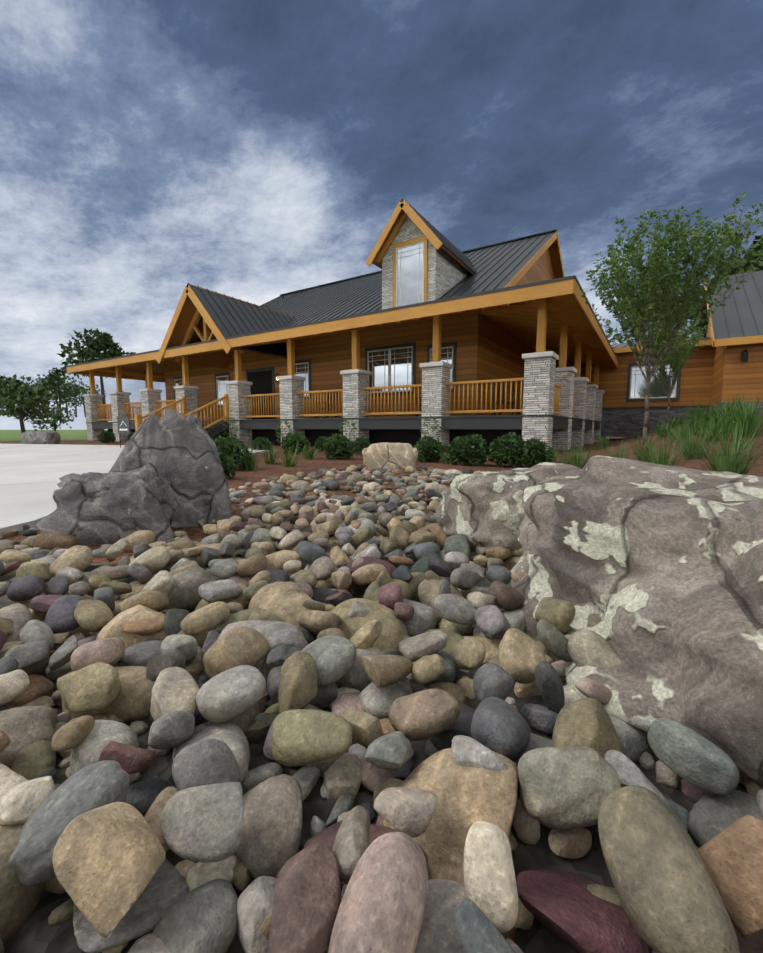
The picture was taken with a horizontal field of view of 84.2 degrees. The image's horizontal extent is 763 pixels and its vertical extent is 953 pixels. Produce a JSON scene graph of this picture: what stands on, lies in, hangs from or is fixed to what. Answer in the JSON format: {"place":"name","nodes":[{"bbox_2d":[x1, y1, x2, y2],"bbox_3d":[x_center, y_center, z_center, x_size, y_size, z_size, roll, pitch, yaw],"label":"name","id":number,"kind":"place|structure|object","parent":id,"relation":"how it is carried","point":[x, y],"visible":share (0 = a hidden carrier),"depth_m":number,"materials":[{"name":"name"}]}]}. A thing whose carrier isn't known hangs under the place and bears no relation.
{"place":"outdoors","nodes":[
{"label":"outdoors","id":0,"kind":"place"},
{"bbox_2d":[117,417,129,433],"bbox_3d":[-7.868,-1.564,12.887,0.679,0.509,0.024,4,8,32],"label":"sign","id":1,"kind":"object","parent":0,"point":[126,420],"visible":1,"depth_m":12.86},
{"bbox_2d":[162,284,293,368],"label":"entry roof deck","id":2,"kind":"structure","parent":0,"point":[216,359],"depth_m":18.27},
{"bbox_2d":[187,285,286,358],"bbox_3d":[-4.957,-6.425,18.693,2.429,2.666,6.250,4,8,32],"label":"fascia board","id":3,"kind":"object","parent":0,"point":[257,352],"depth_m":16.72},
{"bbox_2d":[228,352,275,363],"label":"wall","id":4,"kind":"structure","parent":0,"point":[247,356],"depth_m":19.83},
{"bbox_2d":[0,412,762,952],"bbox_3d":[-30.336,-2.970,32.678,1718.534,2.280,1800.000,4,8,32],"label":"ground","id":5,"kind":"structure","parent":0,"point":[36,934],"depth_m":0.79,"materials":[{"name":"soil"}]},
{"bbox_2d":[0,397,16,416],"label":"tree","id":6,"kind":"object","parent":5,"relation":"on","point":[3,411],"depth_m":35.15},
{"bbox_2d":[0,374,55,433],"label":"tree","id":7,"kind":"object","parent":5,"relation":"on","point":[11,387],"depth_m":22.46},
{"bbox_2d":[21,430,60,443],"bbox_3d":[-13.542,-1.519,16.766,1.284,0.638,0.855,0,6,-1],"label":"boulder","id":8,"kind":"object","parent":5,"relation":"on","point":[41,437],"visible":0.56,"depth_m":16.44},
{"bbox_2d":[29,379,56,410],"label":"line tree","id":9,"kind":"object","parent":5,"relation":"on","point":[41,387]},
{"bbox_2d":[26,374,71,405],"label":"line tree","id":10,"kind":"object","parent":5,"relation":"on","point":[39,378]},
{"bbox_2d":[26,404,77,430],"bbox_3d":[-25.534,-4.092,33.070,3.382,3.219,3.482,25,26,75],"label":"tree","id":11,"kind":"object","parent":5,"relation":"on","point":[55,416],"depth_m":32.83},
{"bbox_2d":[39,376,70,413],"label":"line tree","id":12,"kind":"object","parent":5,"relation":"on","point":[57,395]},
{"bbox_2d":[34,367,80,418],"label":"tree","id":13,"kind":"object","parent":5,"relation":"on","point":[55,374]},
{"bbox_2d":[49,376,85,416],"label":"line tree","id":14,"kind":"object","parent":5,"relation":"on","point":[71,382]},
{"bbox_2d":[61,383,88,417],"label":"line tree","id":15,"kind":"object","parent":5,"relation":"on","point":[75,396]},
{"bbox_2d":[63,379,99,416],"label":"line tree","id":16,"kind":"object","parent":5,"relation":"on","point":[81,382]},
{"bbox_2d":[77,384,105,402],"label":"line tree","id":17,"kind":"object","parent":5,"relation":"on","point":[98,390],"visible":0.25,"depth_m":68.28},
{"bbox_2d":[56,328,135,421],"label":"tree","id":18,"kind":"object","parent":5,"relation":"on","point":[103,340],"depth_m":49.73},
{"bbox_2d":[97,431,115,442],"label":"boxwood","id":19,"kind":"object","parent":5,"relation":"on","point":[109,433],"depth_m":19.16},
{"bbox_2d":[36,463,177,545],"bbox_3d":[-1.608,0.166,2.551,0.679,0.475,0.562,-2,7,-18],"label":"boulder","id":20,"kind":"object","parent":5,"relation":"on","point":[110,508],"visible":0.77,"depth_m":2.40,"materials":[{"name":"stone"}]},
{"bbox_2d":[0,444,268,537],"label":"concrete drive","id":21,"kind":"structure","parent":5,"relation":"on","point":[31,475],"depth_m":5.86,"materials":[{"name":"concrete"}]},
{"bbox_2d":[109,407,232,527],"bbox_3d":[-1.523,-0.060,3.057,0.821,0.872,0.618,-2,7,-20],"label":"tall boulder","id":22,"kind":"object","parent":5,"relation":"on","point":[179,451],"visible":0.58,"depth_m":2.88,"materials":[{"name":"stone"}]},
{"bbox_2d":[202,422,228,437],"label":"front steps","id":23,"kind":"structure","parent":5,"relation":"on","point":[214,430],"depth_m":16.52,"materials":[{"name":"grey paint"}]},
{"bbox_2d":[218,451,235,478],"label":"boxwood","id":24,"kind":"object","parent":5,"relation":"on","point":[228,460],"depth_m":5.40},
{"bbox_2d":[221,417,238,439],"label":"shrub","id":25,"kind":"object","parent":5,"relation":"on","point":[231,428],"depth_m":16.32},
{"bbox_2d":[211,436,250,468],"bbox_3d":[-2.438,-0.364,6.742,0.773,0.620,0.782,4,8,32],"label":"boxwood","id":26,"kind":"object","parent":5,"relation":"on","point":[225,442],"depth_m":6.61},
{"bbox_2d":[231,442,263,469],"bbox_3d":[-2.193,-0.369,6.777,0.668,0.510,0.661,-6,9,-43],"label":"strap plant","id":27,"kind":"object","parent":5,"relation":"on","point":[252,464],"visible":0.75,"depth_m":6.74,"materials":[{"name":"green plant"}]},
{"bbox_2d":[250,437,272,451],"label":"boxwood","id":28,"kind":"object","parent":5,"relation":"on","point":[259,440],"depth_m":11.78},
{"bbox_2d":[255,442,282,463],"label":"strap plant","id":29,"kind":"object","parent":5,"relation":"on","point":[271,460],"visible":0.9,"depth_m":7.69,"materials":[{"name":"green plant"}]},
{"bbox_2d":[273,420,292,443],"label":"shrub","id":30,"kind":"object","parent":5,"relation":"on","point":[286,423],"depth_m":14.77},
{"bbox_2d":[270,444,307,466],"bbox_3d":[-1.568,-0.382,7.271,0.556,0.425,0.550,4,8,32],"label":"strap plant","id":31,"kind":"object","parent":5,"relation":"on","point":[289,462],"visible":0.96,"depth_m":7.21,"materials":[{"name":"green plant"}]},
{"bbox_2d":[281,432,310,454],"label":"boxwood","id":32,"kind":"object","parent":5,"relation":"on","point":[295,436],"depth_m":10.59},
{"bbox_2d":[300,444,319,459],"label":"strap plant","id":33,"kind":"object","parent":5,"relation":"on","point":[310,454],"visible":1,"depth_m":8.96,"materials":[{"name":"green plant"}]},
{"bbox_2d":[108,429,521,451],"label":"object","id":34,"kind":"object","parent":5,"relation":"on","point":[411,436],"visible":0.04,"depth_m":13.73,"materials":[{"name":"black"}]},
{"bbox_2d":[92,417,601,428],"bbox_3d":[-1.976,-2.769,23.219,24.110,0.320,15.235,4,8,32],"label":"skirting","id":35,"kind":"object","parent":34,"relation":"on","point":[483,423],"depth_m":12.84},
{"bbox_2d":[314,392,341,417],"bbox_3d":[-2.105,-2.798,16.524,0.610,1.138,0.948,6,9,44],"label":"rocking chair","id":36,"kind":"object","parent":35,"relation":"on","point":[328,404],"visible":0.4,"depth_m":16.57,"materials":[{"name":"brown wood"}]},
{"bbox_2d":[86,414,602,422],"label":"deck boards","id":37,"kind":"object","parent":35,"relation":"on","point":[539,415],"visible":0.26,"depth_m":12.77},
{"bbox_2d":[415,397,421,416],"bbox_3d":[1.562,-2.527,14.139,0.610,1.138,0.948,3,7,24],"label":"rocking chair","id":38,"kind":"object","parent":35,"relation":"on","point":[417,415],"visible":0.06,"depth_m":14.00,"materials":[{"name":"brown wood"}]},
{"bbox_2d":[491,381,520,414],"bbox_3d":[3.681,-2.341,12.490,0.610,1.138,0.948,0,6,-2],"label":"rocking chair","id":39,"kind":"object","parent":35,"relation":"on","point":[512,403],"visible":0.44,"depth_m":12.68,"materials":[{"name":"brown wood"}]},
{"bbox_2d":[314,436,327,450],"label":"boxwood","id":40,"kind":"object","parent":5,"relation":"on","point":[319,439],"depth_m":12.34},
{"bbox_2d":[323,433,356,459],"bbox_3d":[-0.891,-0.624,9.024,0.741,0.627,0.764,4,8,32],"label":"boxwood","id":41,"kind":"object","parent":5,"relation":"on","point":[342,439],"depth_m":8.86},
{"bbox_2d":[84,357,604,451],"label":"stone pillars","id":42,"kind":"structure","parent":5,"relation":"on","point":[542,377],"depth_m":13.54,"materials":[{"name":"stone"}]},
{"bbox_2d":[156,285,244,363],"bbox_3d":[-5.910,-6.355,19.287,4.916,2.804,6.295,4,8,32],"label":"gable truss","id":43,"kind":"object","parent":42,"relation":"on","point":[208,323],"visible":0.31,"depth_m":17.10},
{"bbox_2d":[186,284,290,315],"bbox_3d":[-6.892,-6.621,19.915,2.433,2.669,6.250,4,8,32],"label":"ridge cap","id":44,"kind":"structure","parent":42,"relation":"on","point":[235,298],"depth_m":18.39,"materials":[{"name":"metal"}]},
{"bbox_2d":[187,283,295,359],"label":"entry roof","id":45,"kind":"structure","parent":42,"relation":"on","point":[230,317],"depth_m":17.48,"materials":[{"name":"metal"}]},
{"bbox_2d":[96,378,586,430],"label":"porch rails","id":46,"kind":"object","parent":42,"relation":"attached to","point":[137,419],"visible":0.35,"depth_m":14.78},
{"bbox_2d":[97,381,574,426],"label":"porch balusters","id":47,"kind":"object","parent":46,"relation":"attached to","point":[556,402],"visible":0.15,"depth_m":14.24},
{"bbox_2d":[66,275,618,366],"bbox_3d":[-1.667,-5.979,23.343,25.230,0.070,17.505,4,8,32],"label":"fascia board","id":48,"kind":"object","parent":42,"relation":"on","point":[455,297],"visible":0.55,"depth_m":12.08,"materials":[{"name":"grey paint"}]},
{"bbox_2d":[83,351,604,399],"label":"column caps","id":49,"kind":"object","parent":42,"relation":"on","point":[553,355],"visible":0.56,"depth_m":13.57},
{"bbox_2d":[89,298,599,394],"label":"porch posts","id":50,"kind":"object","parent":49,"relation":"on","point":[541,330],"visible":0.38,"depth_m":14.98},
{"bbox_2d":[96,298,594,377],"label":"porch beams","id":51,"kind":"structure","parent":50,"relation":"on","point":[163,376],"depth_m":16.70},
{"bbox_2d":[73,294,614,372],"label":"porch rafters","id":52,"kind":"object","parent":51,"relation":"on","point":[518,320],"visible":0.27,"depth_m":14.05,"materials":[{"name":"wood"}]},
{"bbox_2d":[85,297,581,379],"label":"beam","id":53,"kind":"structure","parent":52,"relation":"on","point":[157,368],"depth_m":24.66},
{"bbox_2d":[66,279,617,382],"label":"porch fascia","id":54,"kind":"structure","parent":52,"relation":"attached to","point":[552,289],"depth_m":12.24,"materials":[{"name":"wood"}]},
{"bbox_3d":[-1.939,-9.443,22.522,19.220,5.802,9.771,4,8,32],"label":"main roof deck","id":55,"kind":"object","parent":42,"relation":"on","visible":0},
{"bbox_2d":[260,231,556,325],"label":"roof front","id":56,"kind":"structure","parent":55,"relation":"on","point":[499,266],"depth_m":20.49,"materials":[{"name":"metal"}]},
{"bbox_2d":[382,216,467,308],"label":"dormer walls","id":57,"kind":"structure","parent":55,"relation":"on","point":[446,272],"depth_m":16.19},
{"bbox_2d":[372,199,424,268],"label":"dormer roof deck","id":58,"kind":"structure","parent":57,"relation":"on","point":[376,263],"depth_m":16.34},
{"bbox_2d":[393,236,427,307],"bbox_3d":[1.071,-7.670,16.111,1.489,2.544,0.050,4,8,32],"label":"window trim","id":59,"kind":"structure","parent":57,"relation":"attached to","point":[412,241],"depth_m":15.87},
{"bbox_2d":[400,200,474,274],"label":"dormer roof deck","id":60,"kind":"structure","parent":57,"relation":"on","point":[455,258],"depth_m":16.28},
{"bbox_2d":[402,198,476,273],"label":"dormer roof","id":61,"kind":"structure","parent":55,"relation":"on","point":[455,251],"depth_m":16.78,"materials":[{"name":"metal"}]},
{"bbox_2d":[365,200,442,266],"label":"dormer rakes","id":62,"kind":"object","parent":61,"relation":"attached to","point":[421,225],"visible":1,"depth_m":15.78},
{"bbox_2d":[338,419,359,442],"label":"shrub","id":63,"kind":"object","parent":5,"relation":"on","point":[343,424],"depth_m":13.26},
{"bbox_2d":[164,248,554,419],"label":"house walls","id":64,"kind":"structure","parent":5,"relation":"on","point":[487,349],"depth_m":16.62,"materials":[{"name":"wood"}]},
{"bbox_2d":[248,370,272,418],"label":"entry doors","id":65,"kind":"structure","parent":64,"relation":"in","point":[261,381],"depth_m":19.74,"materials":[{"name":"black"}]},
{"bbox_2d":[174,241,676,404],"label":"window frames","id":66,"kind":"structure","parent":64,"relation":"in","point":[389,354],"depth_m":16.10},
{"bbox_2d":[175,243,674,403],"bbox_3d":[0.799,-6.136,18.195,25.441,5.695,7.226,1,7,7],"label":"window glass","id":67,"kind":"object","parent":66,"relation":"in","point":[411,280],"visible":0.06,"depth_m":16.20,"materials":[{"name":"glass"}]},
{"bbox_2d":[173,342,680,418],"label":"window casings","id":68,"kind":"structure","parent":64,"relation":"attached to","point":[454,345],"depth_m":18.13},
{"bbox_2d":[354,436,370,454],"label":"boxwood","id":69,"kind":"object","parent":5,"relation":"on","point":[361,440],"depth_m":10.65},
{"bbox_2d":[0,465,762,952],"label":"river rocks","id":70,"kind":"object","parent":5,"relation":"on","point":[206,651],"visible":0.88,"depth_m":0.69,"materials":[{"name":"stone"}]},
{"bbox_2d":[436,462,580,550],"bbox_3d":[0.701,0.128,2.101,0.759,0.380,0.680,-2,7,-19],"label":"boulder","id":71,"kind":"object","parent":70,"relation":"on","point":[484,509],"visible":0.5,"depth_m":1.86,"materials":[{"name":"stone"}]},
{"bbox_2d":[362,442,417,471],"bbox_3d":[0.127,-0.299,6.623,0.859,0.481,0.625,-1,6,-5],"label":"boulder","id":72,"kind":"object","parent":5,"relation":"on","point":[386,455],"visible":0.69,"depth_m":6.36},
{"bbox_2d":[413,435,445,461],"bbox_3d":[0.948,-0.536,8.384,0.679,0.570,0.693,4,8,32],"label":"boxwood","id":73,"kind":"object","parent":5,"relation":"on","point":[430,441],"depth_m":8.21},
{"bbox_2d":[420,418,443,439],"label":"climbing plant","id":74,"kind":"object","parent":5,"relation":"on","point":[425,425],"depth_m":11.74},
{"bbox_2d":[438,448,454,463],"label":"strap plant","id":75,"kind":"object","parent":5,"relation":"on","point":[447,461],"visible":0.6,"depth_m":7.78,"materials":[{"name":"green plant"}]},
{"bbox_2d":[445,434,489,465],"bbox_3d":[1.524,-0.462,7.498,0.766,0.619,0.744,4,8,32],"label":"boxwood","id":76,"kind":"object","parent":5,"relation":"on","point":[466,440],"depth_m":7.33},
{"bbox_2d":[485,432,530,467],"bbox_3d":[2.188,-0.464,7.310,0.771,0.638,0.796,4,8,32],"label":"boxwood","id":77,"kind":"object","parent":5,"relation":"on","point":[514,438],"depth_m":7.13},
{"bbox_2d":[523,437,554,466],"bbox_3d":[2.667,-0.418,7.265,0.642,0.519,0.623,4,8,32],"label":"boxwood","id":78,"kind":"object","parent":5,"relation":"on","point":[537,444],"depth_m":7.12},
{"bbox_2d":[546,446,562,461],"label":"fountain grass","id":79,"kind":"object","parent":5,"relation":"on","point":[554,460],"depth_m":7.92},
{"bbox_2d":[547,440,605,468],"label":"fountain grass","id":80,"kind":"object","parent":5,"relation":"on","point":[579,463],"depth_m":4.65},
{"bbox_2d":[593,435,611,448],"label":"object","id":81,"kind":"object","parent":5,"relation":"on","point":[601,444],"depth_m":10.02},
{"bbox_2d":[599,437,642,459],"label":"fountain grass","id":82,"kind":"object","parent":5,"relation":"on","point":[620,454],"depth_m":5.04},
{"bbox_2d":[600,317,650,342],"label":"tree","id":83,"kind":"object","parent":5,"relation":"on","point":[610,334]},
{"bbox_2d":[555,345,714,407],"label":"annex walls","id":84,"kind":"structure","parent":5,"relation":"on","point":[696,376],"depth_m":19.87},
{"bbox_2d":[611,336,710,347],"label":"annex roof","id":85,"kind":"structure","parent":84,"relation":"on","point":[619,345],"depth_m":22.13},
{"bbox_2d":[613,339,711,352],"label":"annex fascia","id":86,"kind":"structure","parent":85,"relation":"attached to","point":[622,349],"depth_m":19.98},
{"bbox_2d":[510,455,762,788],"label":"boulder","id":87,"kind":"object","parent":5,"relation":"on","point":[658,568],"visible":0.83,"depth_m":0.88,"materials":[{"name":"stone"}]},
{"bbox_2d":[624,430,660,461],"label":"fountain grass","id":88,"kind":"object","parent":5,"relation":"on","point":[642,451],"depth_m":5.56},
{"bbox_2d":[601,407,707,436],"bbox_3d":[13.516,-3.022,24.157,7.760,1.370,7.060,4,8,32],"label":"stone wainscot","id":89,"kind":"object","parent":5,"relation":"on","point":[622,422],"visible":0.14,"depth_m":20.74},
{"bbox_2d":[602,405,709,408],"bbox_3d":[11.613,-3.409,21.133,7.740,0.080,0.102,4,8,32],"label":"stone ledge","id":90,"kind":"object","parent":89,"relation":"on","point":[655,407],"depth_m":20.11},
{"bbox_2d":[627,431,696,465],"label":"fountain grass","id":91,"kind":"object","parent":5,"relation":"on","point":[662,460],"depth_m":4.17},
{"bbox_2d":[625,274,703,341],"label":"tree","id":92,"kind":"object","parent":5,"relation":"on","point":[690,318],"depth_m":40.56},
{"bbox_2d":[652,419,680,436],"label":"ornamental grass","id":93,"kind":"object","parent":5,"relation":"on","point":[663,430],"depth_m":8.36,"materials":[{"name":"green plant"}]},
{"bbox_2d":[580,191,762,443],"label":"young tree","id":94,"kind":"object","parent":5,"relation":"on","point":[673,260],"depth_m":7.34,"materials":[{"name":"plant"}]},
{"bbox_2d":[635,318,711,426],"bbox_3d":[9.416,-3.334,13.798,2.017,3.840,2.424,4,8,32],"label":"young tree","id":95,"kind":"object","parent":5,"relation":"on","point":[685,344],"depth_m":13.58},
{"bbox_2d":[664,426,683,441],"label":"fountain grass","id":96,"kind":"object","parent":5,"relation":"on","point":[676,432],"depth_m":7.04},
{"bbox_2d":[669,416,687,427],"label":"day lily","id":97,"kind":"object","parent":5,"relation":"on","point":[674,421],"visible":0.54,"depth_m":12.55,"materials":[{"name":"green plant"}]},
{"bbox_2d":[671,417,701,436],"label":"ornamental grass","id":98,"kind":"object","parent":5,"relation":"on","point":[689,426],"depth_m":7.27,"materials":[{"name":"green plant"}]},
{"bbox_2d":[674,397,717,421],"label":"ornamental grass","id":99,"kind":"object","parent":5,"relation":"on","point":[692,410],"depth_m":9.29,"materials":[{"name":"green plant"}]},
{"bbox_2d":[664,414,731,458],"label":"fountain grass","id":100,"kind":"object","parent":5,"relation":"on","point":[693,449],"depth_m":5.09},
{"bbox_2d":[680,404,726,430],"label":"ornamental grass","id":101,"kind":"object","parent":5,"relation":"on","point":[699,414],"depth_m":7.54,"materials":[{"name":"green plant"}]},
{"bbox_2d":[659,221,762,329],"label":"tree","id":102,"kind":"object","parent":5,"relation":"on","point":[748,257],"visible":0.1,"depth_m":27.80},
{"bbox_2d":[674,421,762,474],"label":"fountain grass","id":103,"kind":"object","parent":5,"relation":"on","point":[723,463],"depth_m":3.63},
{"bbox_2d":[695,397,748,425],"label":"ornamental grass","id":104,"kind":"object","parent":5,"relation":"on","point":[720,411],"depth_m":7.54,"materials":[{"name":"green plant"}]},
{"bbox_2d":[691,400,754,432],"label":"ornamental grass","id":105,"kind":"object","parent":5,"relation":"on","point":[726,422],"depth_m":6.65,"materials":[{"name":"green plant"}]},
{"bbox_2d":[690,409,757,441],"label":"ornamental grass","id":106,"kind":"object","parent":5,"relation":"on","point":[717,432],"depth_m":6.03,"materials":[{"name":"green plant"}]},
{"bbox_2d":[707,391,762,418],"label":"ornamental grass","id":107,"kind":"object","parent":5,"relation":"on","point":[721,408],"depth_m":7.09,"materials":[{"name":"green plant"}]},
{"bbox_2d":[708,392,762,436],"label":"ornamental grass","id":108,"kind":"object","parent":5,"relation":"on","point":[744,419],"depth_m":5.87,"materials":[{"name":"green plant"}]},
{"bbox_2d":[708,402,762,418],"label":"stone wainscot","id":109,"kind":"object","parent":5,"relation":"on","point":[754,404],"visible":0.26,"depth_m":15.58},
{"bbox_2d":[710,343,762,405],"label":"wing walls","id":110,"kind":"structure","parent":5,"relation":"on","point":[733,375],"depth_m":15.61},
{"bbox_2d":[706,321,719,352],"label":"soffit","id":111,"kind":"structure","parent":110,"relation":"on","point":[709,335],"depth_m":21.41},
{"bbox_2d":[697,270,760,335],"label":"wing roof","id":112,"kind":"structure","parent":110,"relation":"on","point":[704,316],"depth_m":22.28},
{"bbox_2d":[706,270,762,338],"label":"wing roof","id":113,"kind":"structure","parent":110,"relation":"on","point":[739,313],"depth_m":16.88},
{"bbox_2d":[704,283,762,346],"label":"wing fascia","id":114,"kind":"structure","parent":113,"relation":"attached to","point":[738,340],"depth_m":15.20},
{"bbox_2d":[741,349,748,361],"bbox_3d":[13.232,-4.408,15.375,0.180,0.410,0.210,4,8,32],"label":"wall light","id":115,"kind":"object","parent":110,"relation":"attached to","point":[745,352],"visible":0.96,"depth_m":15.31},
{"bbox_2d":[723,413,762,448],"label":"fountain grass","id":116,"kind":"object","parent":5,"relation":"on","point":[733,429],"depth_m":5.22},
{"bbox_2d":[736,235,762,272],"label":"tree","id":117,"kind":"object","parent":5,"relation":"on","point":[758,247],"visible":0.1,"depth_m":33.87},
{"bbox_2d":[0,0,762,429],"label":"sky","id":118,"kind":"structure","parent":0,"point":[256,152],"materials":[{"name":"blue"}]},
{"bbox_3d":[3.263,-10.440,30.606,19.220,5.789,9.763,4,8,32],"label":"main roof","id":119,"kind":"object","parent":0,"visible":0},
{"bbox_2d":[280,229,557,295],"bbox_3d":[0.649,-12.855,26.214,19.260,0.050,0.300,4,8,32],"label":"ridge cap","id":120,"kind":"object","parent":119,"relation":"on","point":[515,239],"visible":0.57,"depth_m":23.38,"materials":[{"name":"metal"}]},
{"bbox_2d":[549,239,562,278],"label":"soffit","id":121,"kind":"structure","parent":119,"relation":"attached to","point":[555,258],"depth_m":22.38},
{"bbox_2d":[504,232,564,287],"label":"rake boards","id":122,"kind":"object","parent":121,"relation":"attached to","point":[518,276],"visible":0.23,"depth_m":17.89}
]}

